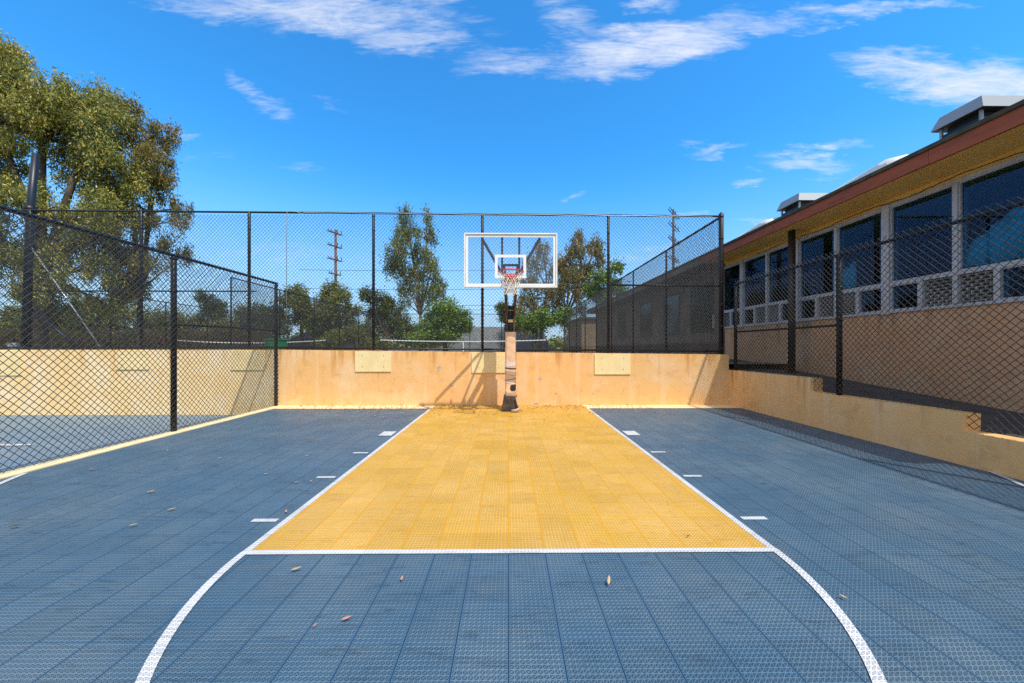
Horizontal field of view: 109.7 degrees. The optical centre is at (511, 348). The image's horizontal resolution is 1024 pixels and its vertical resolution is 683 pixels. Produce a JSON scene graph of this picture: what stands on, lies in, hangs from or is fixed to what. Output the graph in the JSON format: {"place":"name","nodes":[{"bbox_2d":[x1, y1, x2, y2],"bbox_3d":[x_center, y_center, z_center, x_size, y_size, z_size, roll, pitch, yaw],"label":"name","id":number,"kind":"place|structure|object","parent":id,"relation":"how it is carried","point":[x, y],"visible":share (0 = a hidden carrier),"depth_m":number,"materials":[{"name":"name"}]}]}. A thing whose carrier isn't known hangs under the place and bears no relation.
{"place":"outdoors","nodes":[
{"label":"outdoors","id":0,"kind":"place"},
{"bbox_2d":[0,415,232,472],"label":"neighbouring court floor","id":1,"kind":"structure","parent":0,"point":[24,439],"depth_m":6.94,"materials":[{"name":"blue plastic"}]},
{"bbox_2d":[0,405,285,478],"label":"kerb","id":2,"kind":"structure","parent":1,"relation":"on","point":[11,473],"depth_m":5.05,"materials":[{"name":"beige paint"}]},
{"bbox_2d":[0,203,278,472],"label":"divider fence","id":3,"kind":"object","parent":2,"relation":"on","point":[173,351],"visible":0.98,"depth_m":5.37,"materials":[{"name":"black metal"}]},
{"bbox_2d":[302,288,531,289],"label":"power line","id":4,"kind":"object","parent":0,"point":[404,289],"visible":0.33,"depth_m":55.82,"materials":[{"name":"black metal"}]},
{"bbox_2d":[341,270,506,270],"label":"power line","id":5,"kind":"object","parent":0,"point":[378,270],"visible":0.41,"depth_m":55.77,"materials":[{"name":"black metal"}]},
{"bbox_2d":[409,304,568,305],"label":"power line","id":6,"kind":"object","parent":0,"point":[470,305],"visible":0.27,"depth_m":55.92,"materials":[{"name":"black metal"}]},
{"bbox_2d":[0,408,1023,682],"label":"court floor","id":7,"kind":"structure","parent":0,"point":[916,560],"depth_m":2.19,"materials":[{"name":"blue plastic"}]},
{"bbox_2d":[219,404,656,457],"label":"leaf litter","id":8,"kind":"object","parent":7,"relation":"on","point":[461,408],"visible":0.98,"depth_m":8.40,"materials":[{"name":"brown plant"}]},
{"bbox_2d":[279,350,728,405],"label":"retaining wall","id":9,"kind":"structure","parent":7,"relation":"on","point":[317,377],"depth_m":8.86,"materials":[{"name":"orange paint"}]},
{"bbox_2d":[0,209,723,353],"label":"tall chain link fence","id":10,"kind":"object","parent":9,"relation":"on","point":[720,216],"visible":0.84,"depth_m":8.91,"materials":[{"name":"black metal"}]},
{"bbox_2d":[286,211,712,319],"bbox_3d":[-0.283,-2.029,8.918,10.546,2.692,0.014,0,0,-1],"label":"cable","id":11,"kind":"object","parent":10,"relation":"attached to","point":[440,213],"visible":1,"depth_m":8.89,"materials":[{"name":"metal"}]},
{"bbox_2d":[21,349,717,353],"bbox_3d":[-3.444,0.080,8.977,17.313,0.144,0.306,0,0,-1],"label":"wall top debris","id":12,"kind":"object","parent":9,"relation":"on","point":[331,349],"depth_m":8.92,"materials":[{"name":"brown plant"}]},
{"bbox_2d":[355,352,390,371],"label":"wall panel","id":13,"kind":"structure","parent":9,"relation":"attached to","point":[372,361],"depth_m":8.81,"materials":[{"name":"brown wood"}]},
{"bbox_2d":[472,353,504,372],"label":"wall panel","id":14,"kind":"structure","parent":9,"relation":"attached to","point":[488,362],"depth_m":8.83,"materials":[{"name":"brown wood"}]},
{"bbox_2d":[594,354,629,373],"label":"wall panel","id":15,"kind":"structure","parent":9,"relation":"attached to","point":[611,363],"depth_m":8.86,"materials":[{"name":"brown wood"}]},
{"bbox_2d":[275,405,738,408],"bbox_3d":[-0.078,1.403,8.630,10.890,0.001,0.460,0,0,-1],"label":"border strip","id":16,"kind":"object","parent":7,"relation":"on","point":[591,406],"visible":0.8,"depth_m":8.66,"materials":[{"name":"beige paint"}]},
{"bbox_2d":[253,405,765,549],"bbox_3d":[-0.035,1.401,5.675,3.600,0.001,6.370,0,0,-1],"label":"key area","id":17,"kind":"object","parent":7,"relation":"on","point":[544,478],"visible":1,"depth_m":3.42,"materials":[{"name":"yellow plastic"}]},
{"bbox_2d":[464,233,556,411],"bbox_3d":[-0.128,-0.425,7.349,1.676,3.651,1.733,0,0,-38],"label":"basketball hoop","id":18,"kind":"object","parent":17,"relation":"on","point":[510,402],"visible":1,"depth_m":7.10,"materials":[{"name":"white metal"}]},
{"bbox_2d":[0,408,1023,682],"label":"court markings","id":19,"kind":"object","parent":7,"relation":"on","point":[864,650],"visible":1,"depth_m":2.48,"materials":[{"name":"white paint"}]},
{"bbox_2d":[0,0,1023,339],"label":"sky","id":20,"kind":"structure","parent":0,"point":[738,109],"materials":[{"name":"blue"}]},
{"bbox_2d":[366,349,783,363],"bbox_3d":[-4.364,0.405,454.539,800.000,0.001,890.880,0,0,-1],"label":"terrace","id":21,"kind":"structure","parent":0,"point":[574,352],"depth_m":33.69,"materials":[{"name":"beige concrete"}]},
{"bbox_2d":[0,301,21,341],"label":"tree","id":22,"kind":"object","parent":21,"relation":"on","point":[3,316],"visible":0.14,"depth_m":43.37,"materials":[{"name":"green plant"}]},
{"bbox_2d":[7,152,39,349],"bbox_3d":[-12.640,-2.517,9.367,0.609,5.124,0.275,0,0,-1],"label":"steel pole","id":23,"kind":"object","parent":21,"relation":"on","point":[32,183],"visible":0.59,"depth_m":9.32,"materials":[{"name":"black metal"}]},
{"bbox_2d":[8,295,81,345],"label":"tree","id":24,"kind":"object","parent":21,"relation":"on","point":[17,321],"visible":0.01,"depth_m":41.77,"materials":[{"name":"green plant"}]},
{"bbox_2d":[0,29,158,349],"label":"gum tree","id":25,"kind":"object","parent":21,"relation":"on","point":[42,115],"visible":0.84,"depth_m":16.45,"materials":[{"name":"green plant"}]},
{"bbox_2d":[63,294,129,331],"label":"tree","id":26,"kind":"object","parent":21,"relation":"on","point":[104,321],"visible":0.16,"depth_m":41.99,"materials":[{"name":"green plant"}]},
{"bbox_2d":[0,327,270,349],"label":"hedge","id":27,"kind":"object","parent":21,"relation":"on","point":[106,333],"visible":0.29,"depth_m":31.36,"materials":[{"name":"green plant"}]},
{"bbox_2d":[75,91,199,346],"bbox_3d":[-19.757,-6.442,18.870,5.996,13.794,3.800,0,0,-1],"label":"gum tree","id":28,"kind":"object","parent":21,"relation":"on","point":[148,147],"visible":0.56,"depth_m":18.70,"materials":[{"name":"green plant"}]},
{"bbox_2d":[117,304,166,345],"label":"tree","id":29,"kind":"object","parent":21,"relation":"on","point":[147,318],"visible":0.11,"depth_m":42.90,"materials":[{"name":"green plant"}]},
{"bbox_2d":[48,289,289,349],"bbox_3d":[-24.987,-1.477,29.738,0.078,3.764,22.062,0,0,-1],"label":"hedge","id":30,"kind":"object","parent":21,"relation":"on","point":[168,326],"visible":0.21,"depth_m":26.25,"materials":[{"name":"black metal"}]},
{"bbox_2d":[146,308,211,345],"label":"tree","id":31,"kind":"object","parent":21,"relation":"on","point":[167,323],"visible":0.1,"depth_m":42.46,"materials":[{"name":"green plant"}]},
{"bbox_2d":[191,287,232,346],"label":"conifer tree","id":32,"kind":"object","parent":21,"relation":"on","point":[212,305],"visible":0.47,"depth_m":48.77,"materials":[{"name":"green plant"}]},
{"bbox_2d":[200,301,261,340],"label":"tree","id":33,"kind":"object","parent":21,"relation":"on","point":[229,320],"visible":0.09,"depth_m":43.30,"materials":[{"name":"green plant"}]},
{"bbox_2d":[179,339,326,349],"bbox_3d":[-20.576,-0.155,28.304,12.031,1.120,0.080,0,0,-1],"label":"tennis net","id":34,"kind":"object","parent":21,"relation":"on","point":[254,342],"visible":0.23,"depth_m":28.29,"materials":[{"name":"white"}]},
{"bbox_2d":[237,299,294,340],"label":"tree","id":35,"kind":"object","parent":21,"relation":"on","point":[284,313],"visible":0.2,"depth_m":42.66,"materials":[{"name":"green plant"}]},
{"bbox_2d":[264,339,288,349],"bbox_3d":[-13.030,-0.055,19.876,0.900,0.920,0.860,0,0,-1],"label":"green bin","id":36,"kind":"object","parent":21,"relation":"on","point":[283,342],"visible":0.3,"depth_m":19.61,"materials":[{"name":"green plastic"}]},
{"bbox_2d":[230,277,371,350],"bbox_3d":[-13.249,-1.477,25.866,0.078,3.764,18.094,0,0,-1],"label":"tennis divider fence","id":37,"kind":"object","parent":21,"relation":"on","point":[314,320],"visible":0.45,"depth_m":23.05,"materials":[{"name":"black metal"}]},
{"bbox_2d":[278,281,332,349],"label":"olive tree","id":38,"kind":"object","parent":21,"relation":"on","point":[298,289],"visible":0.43,"depth_m":43.72,"materials":[{"name":"green plant"}]},
{"bbox_2d":[287,330,363,350],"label":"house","id":39,"kind":"structure","parent":21,"relation":"on","point":[306,339],"depth_m":46.52,"materials":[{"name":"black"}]},
{"bbox_2d":[327,228,342,287],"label":"utility pole","id":40,"kind":"object","parent":21,"relation":"on","point":[335,254],"visible":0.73,"depth_m":51.62,"materials":[{"name":"brown wood"}]},
{"bbox_2d":[304,277,366,349],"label":"olive tree","id":41,"kind":"object","parent":21,"relation":"on","point":[333,290],"visible":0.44,"depth_m":44.67,"materials":[{"name":"green plant"}]},
{"bbox_2d":[315,323,389,350],"bbox_3d":[-17.850,-1.103,39.853,8.691,3.315,4.431,0,0,-1],"label":"bush","id":42,"kind":"object","parent":21,"relation":"on","point":[356,336],"visible":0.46,"depth_m":39.23,"materials":[{"name":"green plant"}]},
{"bbox_2d":[354,282,417,350],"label":"olive tree","id":43,"kind":"object","parent":21,"relation":"on","point":[388,300],"visible":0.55,"depth_m":42.02,"materials":[{"name":"green plant"}]},
{"bbox_2d":[378,199,448,350],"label":"gum tree","id":44,"kind":"object","parent":21,"relation":"on","point":[423,276],"visible":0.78,"depth_m":43.21,"materials":[{"name":"green plant"}]},
{"bbox_2d":[401,294,474,350],"bbox_3d":[-8.151,-2.795,39.790,8.342,6.536,5.476,0,0,-1],"label":"round tree","id":45,"kind":"object","parent":21,"relation":"on","point":[439,308],"visible":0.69,"depth_m":38.66,"materials":[{"name":"green plant"}]},
{"bbox_2d":[379,339,546,351],"bbox_3d":[-3.736,-0.155,27.665,12.852,1.120,0.080,0,0,-1],"label":"tennis net","id":46,"kind":"object","parent":21,"relation":"on","point":[441,344],"visible":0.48,"depth_m":27.65,"materials":[{"name":"white"}]},
{"bbox_2d":[375,314,564,351],"bbox_3d":[-4.096,-1.477,34.954,18.558,3.764,0.094,0,0,-1],"label":"tennis back fence","id":47,"kind":"object","parent":21,"relation":"on","point":[458,332],"visible":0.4,"depth_m":34.94,"materials":[{"name":"black metal"}]},
{"bbox_2d":[435,327,549,350],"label":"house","id":48,"kind":"structure","parent":21,"relation":"on","point":[473,337],"depth_m":45.77,"materials":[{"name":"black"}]},
{"bbox_2d":[494,300,522,351],"bbox_3d":[-0.382,-2.284,35.734,3.308,5.489,2.155,0,0,-39],"label":"leafy tree","id":49,"kind":"object","parent":21,"relation":"on","point":[502,309],"visible":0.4,"depth_m":35.40,"materials":[{"name":"green plant"}]},
{"bbox_2d":[502,239,571,351],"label":"gum tree","id":50,"kind":"object","parent":21,"relation":"on","point":[559,303],"visible":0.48,"depth_m":41.92,"materials":[{"name":"green plant"}]},
{"bbox_2d":[511,305,574,351],"bbox_3d":[2.827,-1.805,33.787,6.170,4.561,3.291,0,0,34],"label":"leafy tree","id":51,"kind":"object","parent":21,"relation":"on","point":[530,318],"visible":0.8,"depth_m":33.49,"materials":[{"name":"green plant"}]},
{"bbox_2d":[552,228,606,327],"bbox_3d":[7.397,-6.905,40.219,6.297,14.864,5.489,0,0,-1],"label":"gum tree","id":52,"kind":"object","parent":21,"relation":"on","point":[568,274],"visible":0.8,"depth_m":39.31,"materials":[{"name":"green plant"}]},
{"bbox_2d":[567,317,595,352],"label":"outbuilding","id":53,"kind":"structure","parent":21,"relation":"on","point":[589,319],"depth_m":32.57,"materials":[{"name":"black"}]},
{"bbox_2d":[580,257,631,304],"bbox_3d":[10.136,-4.662,37.872,5.362,10.262,4.409,0,0,-16],"label":"leafy tree","id":54,"kind":"object","parent":21,"relation":"on","point":[601,282],"visible":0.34,"depth_m":37.31,"materials":[{"name":"green plant"}]},
{"bbox_2d":[563,218,718,353],"bbox_3d":[5.146,-1.480,22.060,0.116,3.770,26.060,0,0,-1],"label":"tennis side fence","id":55,"kind":"object","parent":21,"relation":"on","point":[569,334],"visible":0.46,"depth_m":13.54,"materials":[{"name":"black metal"}]},
{"bbox_2d":[586,99,1023,412],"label":"classroom building","id":56,"kind":"structure","parent":21,"relation":"on","point":[998,135],"depth_m":7.06,"materials":[{"name":"paint"}]},
{"bbox_2d":[618,310,625,338],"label":"rear window","id":57,"kind":"structure","parent":56,"relation":"in","point":[623,310],"depth_m":23.16,"materials":[{"name":"black glass"}]},
{"bbox_2d":[640,302,651,336],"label":"rear window","id":58,"kind":"structure","parent":56,"relation":"in","point":[647,302],"depth_m":18.96,"materials":[{"name":"black glass"}]},
{"bbox_2d":[663,292,679,334],"bbox_3d":[7.112,-1.495,16.069,0.032,1.800,1.600,0,0,-1],"label":"rear window","id":59,"kind":"structure","parent":56,"relation":"in","point":[669,297],"depth_m":15.95,"materials":[{"name":"black"}]},
{"bbox_2d":[690,281,713,332],"bbox_3d":[7.136,-1.495,13.569,0.032,1.800,1.600,0,0,-1],"label":"rear window","id":60,"kind":"structure","parent":56,"relation":"in","point":[704,292],"depth_m":13.49,"materials":[{"name":"black"}]},
{"bbox_2d":[744,309,752,324],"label":"lower window","id":61,"kind":"structure","parent":56,"relation":"in","point":[746,309],"depth_m":11.11,"materials":[{"name":"paint"}]},
{"bbox_2d":[744,254,764,307],"bbox_3d":[7.202,-1.960,10.647,0.072,1.428,0.965,0,0,-1],"label":"window","id":62,"kind":"structure","parent":56,"relation":"in","point":[745,262],"depth_m":11.11,"materials":[{"name":"paint"}]},
{"bbox_2d":[768,246,787,303],"bbox_3d":[7.212,-1.960,9.612,0.072,1.428,0.965,0,0,-1],"label":"window","id":63,"kind":"structure","parent":56,"relation":"in","point":[769,254],"depth_m":10.07,"materials":[{"name":"paint"}]},
{"bbox_2d":[777,193,827,215],"bbox_3d":[7.515,-3.405,8.933,1.400,0.640,0.720,0,0,-1],"label":"roof vent","id":64,"kind":"object","parent":56,"relation":"on","point":[794,202],"visible":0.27,"depth_m":8.69,"materials":[{"name":"silver metal"}]},
{"bbox_2d":[800,299,814,318],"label":"lower window","id":65,"kind":"structure","parent":56,"relation":"in","point":[801,305],"depth_m":8.97,"materials":[{"name":"paint"}]},
{"bbox_2d":[800,229,833,297],"bbox_3d":[7.223,-1.960,8.507,0.072,1.428,0.965,0,0,-1],"label":"window","id":66,"kind":"structure","parent":56,"relation":"in","point":[801,242],"depth_m":8.97,"materials":[{"name":"paint"}]},
{"bbox_2d":[833,262,855,291],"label":"window","id":67,"kind":"structure","parent":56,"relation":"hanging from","point":[850,279],"depth_m":7.76,"materials":[{"name":"teal glass"}]},
{"bbox_2d":[838,211,880,290],"bbox_3d":[7.233,-1.960,7.472,0.072,1.428,0.965,0,0,-1],"label":"window","id":68,"kind":"structure","parent":56,"relation":"in","point":[840,227],"depth_m":7.84,"materials":[{"name":"paint"}]},
{"bbox_2d":[860,288,880,312],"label":"lower window","id":69,"kind":"structure","parent":56,"relation":"in","point":[875,288],"depth_m":7.23,"materials":[{"name":"paint"}]},
{"bbox_2d":[756,152,1022,253],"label":"eaves cable","id":70,"kind":"object","parent":56,"relation":"on","point":[906,197],"visible":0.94,"depth_m":6.50,"materials":[{"name":"plastic"}]},
{"bbox_2d":[891,282,916,309],"bbox_3d":[7.242,-0.950,6.600,0.070,0.467,0.500,0,0,-1],"label":"lower window","id":71,"kind":"structure","parent":56,"relation":"in","point":[894,286],"depth_m":6.83,"materials":[{"name":"paint"}]},
{"bbox_2d":[891,185,951,281],"bbox_3d":[7.243,-1.960,6.367,0.072,1.428,0.965,0,0,-1],"label":"window","id":72,"kind":"structure","parent":56,"relation":"in","point":[893,209],"depth_m":6.83,"materials":[{"name":"paint"}]},
{"bbox_2d":[930,95,1023,139],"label":"roof vent","id":73,"kind":"object","parent":56,"relation":"on","point":[970,112],"visible":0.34,"depth_m":5.42,"materials":[{"name":"silver metal"}]},
{"bbox_2d":[959,159,1023,270],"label":"window","id":74,"kind":"structure","parent":56,"relation":"in","point":[961,184],"depth_m":5.80,"materials":[{"name":"paint"}]},
{"bbox_2d":[965,206,1023,268],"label":"curtain","id":75,"kind":"object","parent":56,"relation":"hanging from","point":[1005,245],"depth_m":5.38,"materials":[{"name":"teal fabric"}]},
{"bbox_2d":[1001,264,1023,299],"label":"lower window","id":76,"kind":"structure","parent":56,"relation":"in","point":[1022,265],"depth_m":5.20,"materials":[{"name":"paint"}]},
{"bbox_2d":[668,207,679,267],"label":"utility pole","id":77,"kind":"object","parent":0,"point":[673,212],"visible":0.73,"depth_m":48.08,"materials":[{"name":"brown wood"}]},
{"bbox_2d":[729,359,1023,438],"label":"alley path","id":78,"kind":"structure","parent":0,"point":[1004,422],"depth_m":5.93,"materials":[{"name":"concrete"}]},
{"bbox_2d":[784,230,796,372],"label":"steel column","id":79,"kind":"structure","parent":78,"relation":"on","point":[791,246],"depth_m":8.67,"materials":[{"name":"black metal"}]},
{"label":"ground","id":80,"kind":"structure","parent":0,"visible":0},
{"bbox_2d":[0,350,278,414],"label":"next court wall","id":81,"kind":"structure","parent":80,"relation":"on","point":[34,389],"depth_m":8.77,"materials":[{"name":"paint"}]},
{"bbox_2d":[0,351,21,374],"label":"wall panel","id":82,"kind":"structure","parent":81,"relation":"attached to","point":[8,362],"depth_m":8.72,"materials":[{"name":"brown wood"}]},
{"bbox_2d":[115,351,149,369],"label":"wall panel","id":83,"kind":"structure","parent":81,"relation":"attached to","point":[128,362],"depth_m":8.75,"materials":[{"name":"brown wood"}]},
{"bbox_2d":[231,351,265,369],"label":"wall panel","id":84,"kind":"structure","parent":81,"relation":"attached to","point":[246,362],"depth_m":8.78,"materials":[{"name":"brown wood"}]},
{"bbox_2d":[6,323,566,349],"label":"woods","id":85,"kind":"object","parent":80,"relation":"on","point":[549,340],"visible":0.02,"depth_m":110.30,"materials":[{"name":"green plant"}]},
{"bbox_2d":[729,370,1023,480],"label":"wall","id":86,"kind":"structure","parent":80,"relation":"on","point":[948,435],"depth_m":5.22,"materials":[{"name":"paint"}]},
{"bbox_2d":[734,197,1023,436],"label":"alley fence","id":87,"kind":"object","parent":86,"relation":"on","point":[839,302],"visible":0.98,"depth_m":5.16,"materials":[{"name":"black metal"}]}
]}

